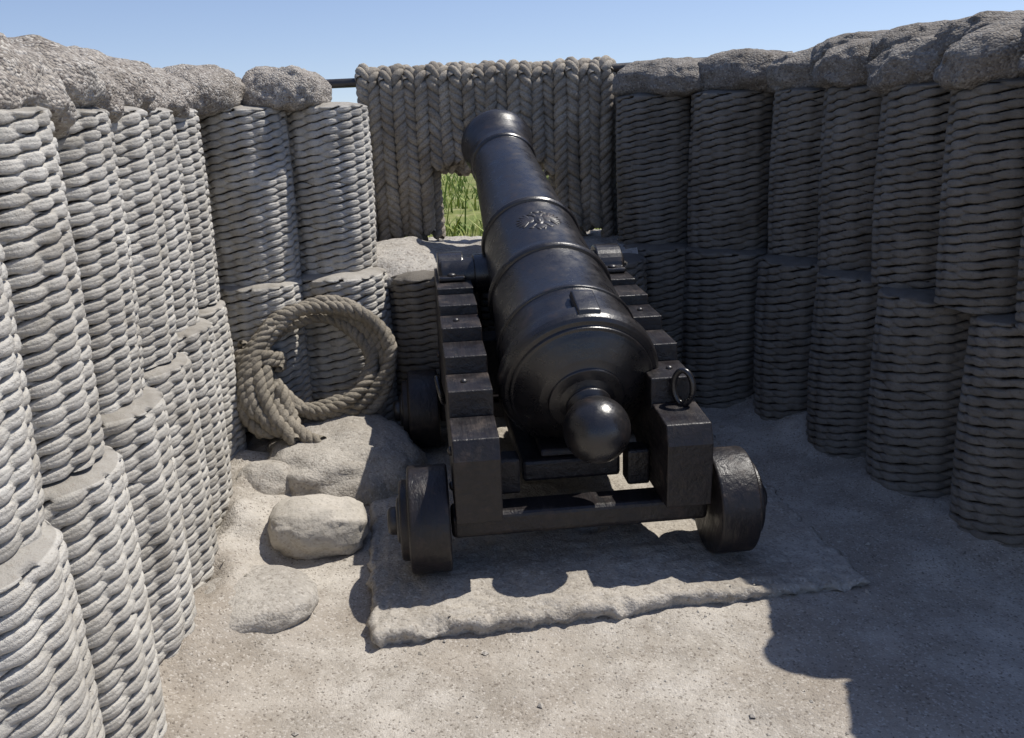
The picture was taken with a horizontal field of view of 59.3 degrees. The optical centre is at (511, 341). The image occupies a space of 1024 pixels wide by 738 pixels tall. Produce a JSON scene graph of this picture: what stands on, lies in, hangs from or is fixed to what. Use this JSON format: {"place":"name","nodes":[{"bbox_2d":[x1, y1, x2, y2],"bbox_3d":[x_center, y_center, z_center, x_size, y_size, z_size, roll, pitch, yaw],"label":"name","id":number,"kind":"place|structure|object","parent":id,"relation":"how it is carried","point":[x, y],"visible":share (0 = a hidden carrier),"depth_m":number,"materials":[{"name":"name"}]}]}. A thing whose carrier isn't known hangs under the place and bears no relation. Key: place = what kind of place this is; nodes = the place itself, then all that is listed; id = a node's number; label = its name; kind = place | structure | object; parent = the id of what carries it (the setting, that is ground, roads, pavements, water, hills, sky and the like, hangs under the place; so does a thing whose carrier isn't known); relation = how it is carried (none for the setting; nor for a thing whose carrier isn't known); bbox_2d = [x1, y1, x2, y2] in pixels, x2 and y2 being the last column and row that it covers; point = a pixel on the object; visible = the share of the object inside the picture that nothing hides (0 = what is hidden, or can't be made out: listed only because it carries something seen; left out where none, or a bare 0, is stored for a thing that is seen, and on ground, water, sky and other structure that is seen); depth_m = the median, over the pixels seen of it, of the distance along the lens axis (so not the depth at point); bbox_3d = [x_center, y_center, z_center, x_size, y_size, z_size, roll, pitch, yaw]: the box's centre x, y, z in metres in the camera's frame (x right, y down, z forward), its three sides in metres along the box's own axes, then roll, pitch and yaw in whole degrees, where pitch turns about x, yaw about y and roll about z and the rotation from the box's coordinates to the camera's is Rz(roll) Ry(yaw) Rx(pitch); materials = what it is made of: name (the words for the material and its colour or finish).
{"place":"outdoors","nodes":[
{"label":"outdoors","id":0,"kind":"place"},
{"bbox_2d":[406,173,599,236],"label":"grass","id":1,"kind":"structure","parent":0,"point":[461,228],"depth_m":11.10,"materials":[{"name":"green plant"}]},
{"bbox_2d":[0,0,1023,102],"label":"sky","id":2,"kind":"structure","parent":0,"point":[330,39],"materials":[{"name":"blue"}]},
{"bbox_2d":[159,172,1023,737],"bbox_3d":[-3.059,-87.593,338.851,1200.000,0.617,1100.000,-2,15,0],"label":"ground","id":3,"kind":"structure","parent":0,"point":[341,680],"depth_m":3.03,"materials":[{"name":"grey sand"}]},
{"bbox_2d":[197,119,220,277],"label":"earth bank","id":4,"kind":"structure","parent":3,"relation":"on","point":[200,121],"depth_m":4.49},
{"bbox_2d":[0,519,104,737],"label":"gabion","id":5,"kind":"object","parent":4,"relation":"on","point":[48,687],"visible":0.98,"depth_m":1.83,"materials":[{"name":"wicker"}]},
{"bbox_2d":[0,244,46,562],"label":"gabion","id":6,"kind":"object","parent":5,"relation":"on","point":[22,511],"visible":0.99,"depth_m":1.82,"materials":[{"name":"wicker"}]},
{"bbox_2d":[42,445,166,737],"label":"gabion","id":7,"kind":"object","parent":4,"relation":"on","point":[89,513],"visible":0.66,"depth_m":2.33,"materials":[{"name":"wicker"}]},
{"bbox_2d":[0,106,104,484],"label":"gabion","id":8,"kind":"object","parent":7,"relation":"on","point":[37,243],"visible":0.91,"depth_m":2.16,"materials":[{"name":"wicker"}]},
{"bbox_2d":[0,38,42,108],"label":"sandbag","id":9,"kind":"object","parent":8,"relation":"on","point":[19,89],"visible":0.88,"depth_m":2.11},
{"bbox_2d":[0,32,76,139],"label":"sandbag","id":10,"kind":"object","parent":8,"relation":"on","point":[56,100],"visible":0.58,"depth_m":2.31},
{"bbox_2d":[101,386,196,663],"bbox_3d":[-1.331,0.649,2.931,0.526,0.982,0.514,3,15,18],"label":"gabion","id":11,"kind":"object","parent":4,"relation":"on","point":[137,435],"visible":0.37,"depth_m":2.82,"materials":[{"name":"wicker"}]},
{"bbox_2d":[56,107,144,414],"bbox_3d":[-1.412,-0.248,2.719,0.508,0.910,0.500,12,20,44],"label":"gabion","id":12,"kind":"object","parent":11,"relation":"on","point":[86,150],"visible":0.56,"depth_m":2.64,"materials":[{"name":"wicker"}]},
{"bbox_2d":[7,34,105,107],"bbox_3d":[-1.522,-0.722,2.532,0.682,0.230,0.448,-18,33,-22],"label":"sandbag","id":13,"kind":"object","parent":12,"relation":"on","point":[84,84],"visible":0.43,"depth_m":2.54,"materials":[{"name":"grey fabric"}]},
{"bbox_2d":[93,64,123,123],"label":"sandbag","id":14,"kind":"object","parent":12,"relation":"on","point":[112,104],"visible":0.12,"depth_m":2.83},
{"bbox_2d":[143,352,218,591],"bbox_3d":[-1.426,0.535,3.418,0.528,0.962,0.513,-6,15,-14],"label":"gabion","id":15,"kind":"object","parent":4,"relation":"on","point":[173,381],"visible":0.28,"depth_m":3.34,"materials":[{"name":"wicker"}]},
{"bbox_2d":[110,106,178,369],"bbox_3d":[-1.501,-0.370,3.196,0.507,0.910,0.499,0,15,8],"label":"gabion","id":16,"kind":"object","parent":15,"relation":"on","point":[141,197],"visible":0.31,"depth_m":3.14,"materials":[{"name":"wicker"}]},
{"bbox_2d":[67,45,142,107],"bbox_3d":[-1.624,-0.858,3.061,0.686,0.264,0.437,-24,40,-37],"label":"sandbag","id":17,"kind":"object","parent":16,"relation":"on","point":[124,80],"visible":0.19,"depth_m":3.13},
{"bbox_2d":[177,318,232,530],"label":"gabion","id":18,"kind":"object","parent":4,"relation":"on","point":[196,342],"visible":0.27,"depth_m":3.81,"materials":[{"name":"wicker"}]},
{"bbox_2d":[145,107,199,332],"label":"gabion","id":19,"kind":"object","parent":18,"relation":"on","point":[166,150],"visible":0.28,"depth_m":3.63,"materials":[{"name":"wicker"}]},
{"bbox_2d":[110,58,156,116],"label":"sandbag","id":20,"kind":"object","parent":19,"relation":"on","point":[148,92],"visible":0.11,"depth_m":3.36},
{"bbox_2d":[112,58,174,109],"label":"sandbag","id":21,"kind":"object","parent":19,"relation":"on","point":[164,99],"visible":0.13,"depth_m":3.69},
{"bbox_2d":[108,56,189,117],"bbox_3d":[-1.752,-1.077,3.878,0.687,0.267,0.450,-3,0,-34],"label":"sandbag","id":22,"kind":"object","parent":19,"relation":"on","point":[180,109],"visible":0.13,"depth_m":3.88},
{"bbox_2d":[198,300,247,460],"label":"gabion","id":23,"kind":"object","parent":4,"relation":"on","point":[215,314],"visible":0.23,"depth_m":4.30,"materials":[{"name":"wicker"}]},
{"bbox_2d":[172,108,219,307],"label":"gabion","id":24,"kind":"object","parent":23,"relation":"on","point":[195,183],"visible":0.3,"depth_m":4.12,"materials":[{"name":"wicker"}]},
{"bbox_2d":[153,67,199,108],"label":"sandbag","id":25,"kind":"object","parent":24,"relation":"on","point":[191,92],"visible":0.07,"depth_m":4.15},
{"bbox_2d":[219,278,313,438],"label":"gabion","id":26,"kind":"object","parent":4,"relation":"on","point":[251,308],"visible":0.37,"depth_m":4.64,"materials":[{"name":"wicker"}]},
{"bbox_2d":[199,105,300,285],"bbox_3d":[-1.389,-0.777,4.725,0.496,0.910,0.482,-8,16,-22],"label":"gabion","id":27,"kind":"object","parent":26,"relation":"on","point":[249,172],"visible":0.77,"depth_m":4.55,"materials":[{"name":"wicker"}]},
{"bbox_2d":[162,64,244,117],"bbox_3d":[-1.544,-1.240,4.438,0.410,0.252,0.603,5,17,18],"label":"sandbag","id":28,"kind":"object","parent":27,"relation":"on","point":[220,89],"visible":0.48,"depth_m":4.29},
{"bbox_2d":[196,565,318,632],"bbox_3d":[-0.971,0.973,3.352,0.492,0.172,0.480,-8,12,-22],"label":"stone","id":29,"kind":"object","parent":3,"relation":"on","point":[271,598],"visible":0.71,"depth_m":3.25,"materials":[{"name":"grey stone"}]},
{"bbox_2d":[236,460,290,494],"bbox_3d":[-1.158,0.707,4.240,0.312,0.307,0.290,-2,15,0],"label":"stone","id":30,"kind":"object","parent":3,"relation":"on","point":[268,477],"visible":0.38,"depth_m":4.14,"materials":[{"name":"grey stone"}]},
{"bbox_2d":[267,494,368,559],"bbox_3d":[-0.822,0.783,3.817,0.430,0.249,0.340,-4,15,-8],"label":"boulder","id":31,"kind":"object","parent":3,"relation":"on","point":[311,527],"visible":0.97,"depth_m":3.70,"materials":[{"name":"stone"}]},
{"bbox_2d":[267,413,429,505],"bbox_3d":[-0.852,0.648,4.538,0.866,0.490,0.910,-5,19,-10],"label":"stone","id":32,"kind":"object","parent":3,"relation":"on","point":[366,460],"visible":0.47,"depth_m":4.25,"materials":[{"name":"grey stone"}]},
{"bbox_2d":[234,295,397,444],"bbox_3d":[-0.996,0.143,4.573,0.851,0.760,0.422,-6,-1,-14],"label":"rope coil","id":33,"kind":"object","parent":32,"relation":"on","point":[270,405],"visible":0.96,"depth_m":4.54,"materials":[{"name":"beige fabric"}]},
{"bbox_2d":[300,267,397,421],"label":"gabion","id":34,"kind":"object","parent":3,"relation":"on","point":[336,362],"visible":0.35,"depth_m":4.86,"materials":[{"name":"wicker"}]},
{"bbox_2d":[286,102,376,273],"bbox_3d":[-0.998,-0.852,4.955,0.485,0.910,0.491,-7,15,-17],"label":"gabion","id":35,"kind":"object","parent":34,"relation":"on","point":[331,159],"visible":0.8,"depth_m":4.77,"materials":[{"name":"wicker"}]},
{"bbox_2d":[242,65,331,111],"bbox_3d":[-1.181,-1.317,4.725,0.414,0.253,0.575,0,12,8],"label":"sandbag","id":36,"kind":"object","parent":35,"relation":"on","point":[290,88],"visible":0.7,"depth_m":4.51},
{"bbox_2d":[389,270,480,428],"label":"gabion","id":37,"kind":"object","parent":3,"relation":"on","point":[413,308],"visible":0.31,"depth_m":4.93,"materials":[{"name":"wicker"}]},
{"bbox_2d":[376,229,637,318],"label":"embrasure sill","id":38,"kind":"structure","parent":3,"relation":"on","point":[396,256],"depth_m":5.34,"materials":[{"name":"stone"}]},
{"bbox_2d":[326,51,792,241],"bbox_3d":[-0.129,-0.840,6.194,4.001,2.118,0.352,-2,15,0],"label":"rope mantlet","id":39,"kind":"object","parent":3,"relation":"on","point":[421,117],"visible":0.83,"depth_m":5.92,"materials":[{"name":"grey fabric"}]},
{"bbox_2d":[365,417,870,647],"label":"gun platform","id":40,"kind":"structure","parent":3,"relation":"on","point":[663,565],"depth_m":3.46,"materials":[{"name":"stone"}]},
{"bbox_2d":[387,243,766,573],"bbox_3d":[0.172,0.175,4.136,1.484,1.028,1.886,-3,15,-6],"label":"gun carriage","id":41,"kind":"object","parent":40,"relation":"on","point":[680,462],"visible":0.87,"depth_m":3.47,"materials":[{"name":"black paint"}]},
{"bbox_2d":[439,109,657,463],"bbox_3d":[0.118,-0.434,4.452,0.950,0.674,2.880,-4,36,-8],"label":"cannon","id":42,"kind":"object","parent":41,"relation":"on","point":[577,356],"visible":0.95,"depth_m":3.66,"materials":[{"name":"black paint"}]},
{"bbox_2d":[623,253,646,292],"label":"gabion","id":43,"kind":"object","parent":3,"relation":"on","point":[635,266],"visible":0.06,"depth_m":5.19,"materials":[{"name":"wicker"}]},
{"bbox_2d":[622,242,690,363],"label":"gabion","id":44,"kind":"object","parent":3,"relation":"on","point":[665,264],"visible":0.15,"depth_m":5.43,"materials":[{"name":"wicker"}]},
{"bbox_2d":[615,93,691,244],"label":"gabion","id":45,"kind":"object","parent":44,"relation":"on","point":[652,133],"visible":0.83,"depth_m":5.40,"materials":[{"name":"wicker"}]},
{"bbox_2d":[611,57,703,97],"bbox_3d":[0.924,-1.602,5.483,0.532,0.243,0.749,-13,17,-31],"label":"sandbag","id":46,"kind":"object","parent":45,"relation":"on","point":[670,77],"visible":0.69,"depth_m":5.25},
{"bbox_2d":[681,246,767,407],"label":"gabion","id":47,"kind":"object","parent":3,"relation":"on","point":[719,302],"visible":0.59,"depth_m":5.27,"materials":[{"name":"wicker"}]},
{"bbox_2d":[687,89,774,249],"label":"gabion","id":48,"kind":"object","parent":47,"relation":"on","point":[729,158],"visible":0.81,"depth_m":5.12,"materials":[{"name":"wicker"}]},
{"bbox_2d":[697,48,787,91],"bbox_3d":[1.352,-1.550,5.206,0.509,0.268,0.711,-8,13,-32],"label":"sandbag","id":49,"kind":"object","parent":48,"relation":"on","point":[738,69],"visible":0.49,"depth_m":4.99,"materials":[{"name":"grey fabric"}]},
{"bbox_2d":[753,254,821,420],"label":"gabion","id":50,"kind":"object","parent":3,"relation":"on","point":[785,299],"visible":0.48,"depth_m":4.88,"materials":[{"name":"wicker"}]},
{"bbox_2d":[767,87,826,257],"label":"gabion","id":51,"kind":"object","parent":50,"relation":"on","point":[794,173],"visible":0.47,"depth_m":4.79,"materials":[{"name":"wicker"}]},
{"bbox_2d":[763,46,814,93],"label":"sandbag","id":52,"kind":"object","parent":51,"relation":"on","point":[789,70],"visible":0.27,"depth_m":4.70,"materials":[{"name":"grey fabric"}]},
{"bbox_2d":[806,267,881,458],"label":"gabion","id":53,"kind":"object","parent":3,"relation":"on","point":[841,340],"visible":0.54,"depth_m":4.45,"materials":[{"name":"wicker"}]},
{"bbox_2d":[817,85,881,271],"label":"gabion","id":54,"kind":"object","parent":53,"relation":"on","point":[850,131],"visible":0.5,"depth_m":4.38,"materials":[{"name":"wicker"}]},
{"bbox_2d":[811,38,874,88],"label":"sandbag","id":55,"kind":"object","parent":54,"relation":"on","point":[842,65],"visible":0.3,"depth_m":4.26,"materials":[{"name":"grey fabric"}]},
{"bbox_2d":[811,30,888,67],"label":"sandbag","id":56,"kind":"object","parent":55,"relation":"on","point":[819,50],"visible":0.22,"depth_m":4.50,"materials":[{"name":"grey fabric"}]},
{"bbox_2d":[866,287,972,497],"bbox_3d":[1.931,0.221,4.133,0.543,0.977,0.536,10,20,38],"label":"gabion","id":57,"kind":"object","parent":3,"relation":"on","point":[920,344],"visible":0.66,"depth_m":3.96,"materials":[{"name":"wicker"}]},
{"bbox_2d":[871,81,952,288],"bbox_3d":[1.911,-0.720,4.069,0.513,0.910,0.528,0,14,9],"label":"gabion","id":58,"kind":"object","parent":57,"relation":"on","point":[910,153],"visible":0.57,"depth_m":3.93,"materials":[{"name":"wicker"}]},
{"bbox_2d":[866,35,942,93],"bbox_3d":[1.952,-1.241,3.956,0.727,0.245,0.519,-3,13,7],"label":"sandbag","id":59,"kind":"object","parent":58,"relation":"on","point":[915,60],"visible":0.35,"depth_m":3.84,"materials":[{"name":"grey fabric"}]},
{"bbox_2d":[869,20,948,57],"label":"sandbag","id":60,"kind":"object","parent":59,"relation":"on","point":[886,41],"visible":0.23,"depth_m":4.05,"materials":[{"name":"grey fabric"}]},
{"bbox_2d":[949,312,1023,547],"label":"gabion","id":61,"kind":"object","parent":3,"relation":"on","point":[987,494],"visible":0.95,"depth_m":3.52,"materials":[{"name":"wicker"}]},
{"bbox_2d":[934,77,1023,314],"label":"gabion","id":62,"kind":"object","parent":61,"relation":"on","point":[981,225],"visible":0.94,"depth_m":3.47,"materials":[{"name":"wicker"}]},
{"bbox_2d":[933,20,1023,90],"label":"sandbag","id":63,"kind":"object","parent":62,"relation":"on","point":[990,52],"visible":0.79,"depth_m":3.36,"materials":[{"name":"grey fabric"}]},
{"bbox_2d":[933,10,1023,56],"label":"sandbag","id":64,"kind":"object","parent":63,"relation":"on","point":[948,33],"visible":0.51,"depth_m":3.62,"materials":[{"name":"grey fabric"}]},
{"bbox_2d":[1020,18,1023,43],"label":"sandbag","id":65,"kind":"object","parent":63,"relation":"on","point":[1022,29],"visible":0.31,"depth_m":3.30,"materials":[{"name":"grey fabric"}]},
{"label":"gabion","id":66,"kind":"object","parent":3,"relation":"on","visible":0},
{"bbox_2d":[1015,217,1023,332],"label":"gabion","id":67,"kind":"object","parent":66,"relation":"on","point":[1019,315],"visible":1,"depth_m":3.29,"materials":[{"name":"wicker"}]},
{"bbox_2d":[1018,55,1023,72],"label":"sandbag","id":68,"kind":"object","parent":67,"relation":"on","point":[1021,65],"visible":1,"depth_m":3.17,"materials":[{"name":"grey fabric"}]},
{"bbox_2d":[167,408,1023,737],"bbox_3d":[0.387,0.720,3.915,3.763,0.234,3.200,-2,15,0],"label":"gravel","id":69,"kind":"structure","parent":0,"point":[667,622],"depth_m":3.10,"materials":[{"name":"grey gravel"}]}
]}

